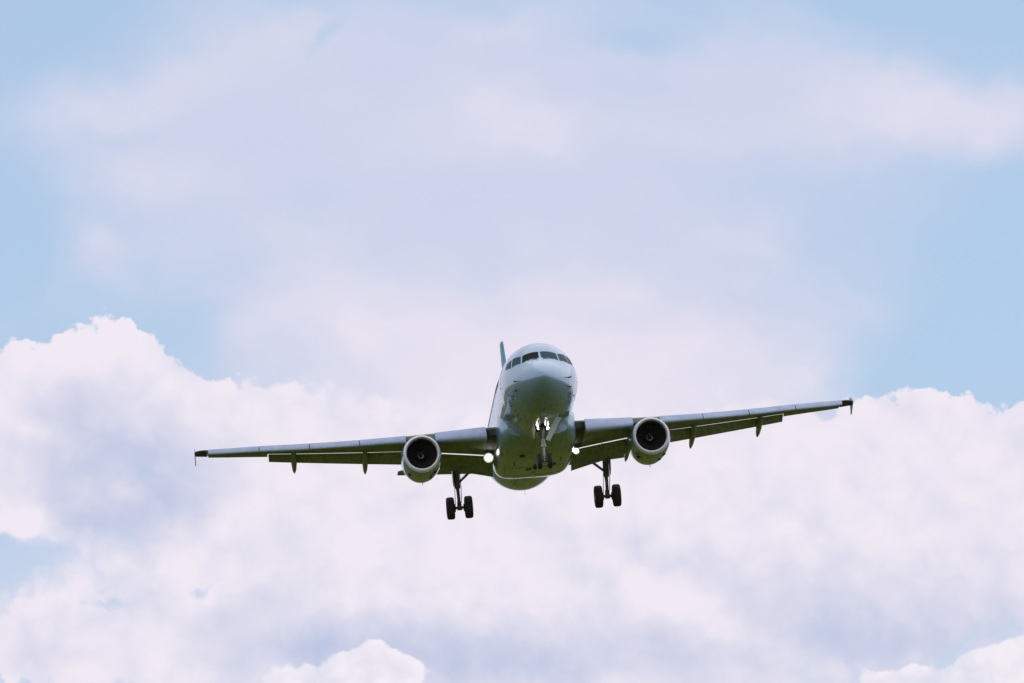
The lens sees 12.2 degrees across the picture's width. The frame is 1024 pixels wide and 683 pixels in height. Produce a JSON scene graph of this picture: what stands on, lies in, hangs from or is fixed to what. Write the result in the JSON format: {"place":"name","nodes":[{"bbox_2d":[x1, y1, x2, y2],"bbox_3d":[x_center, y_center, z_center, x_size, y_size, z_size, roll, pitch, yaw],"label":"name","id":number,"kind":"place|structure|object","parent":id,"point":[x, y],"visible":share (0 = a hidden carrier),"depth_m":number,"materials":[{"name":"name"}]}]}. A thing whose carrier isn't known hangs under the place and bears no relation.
{"place":"outdoors","nodes":[
{"label":"outdoors","id":0,"kind":"place"},
{"bbox_2d":[0,0,1023,682],"label":"sky","id":1,"kind":"structure","parent":0,"point":[224,224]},
{"bbox_2d":[194,341,852,519],"bbox_3d":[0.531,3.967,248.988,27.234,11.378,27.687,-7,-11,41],"label":"airliner","id":2,"kind":"object","parent":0,"point":[533,434],"visible":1,"depth_m":240.66,"materials":[{"name":"paint"}]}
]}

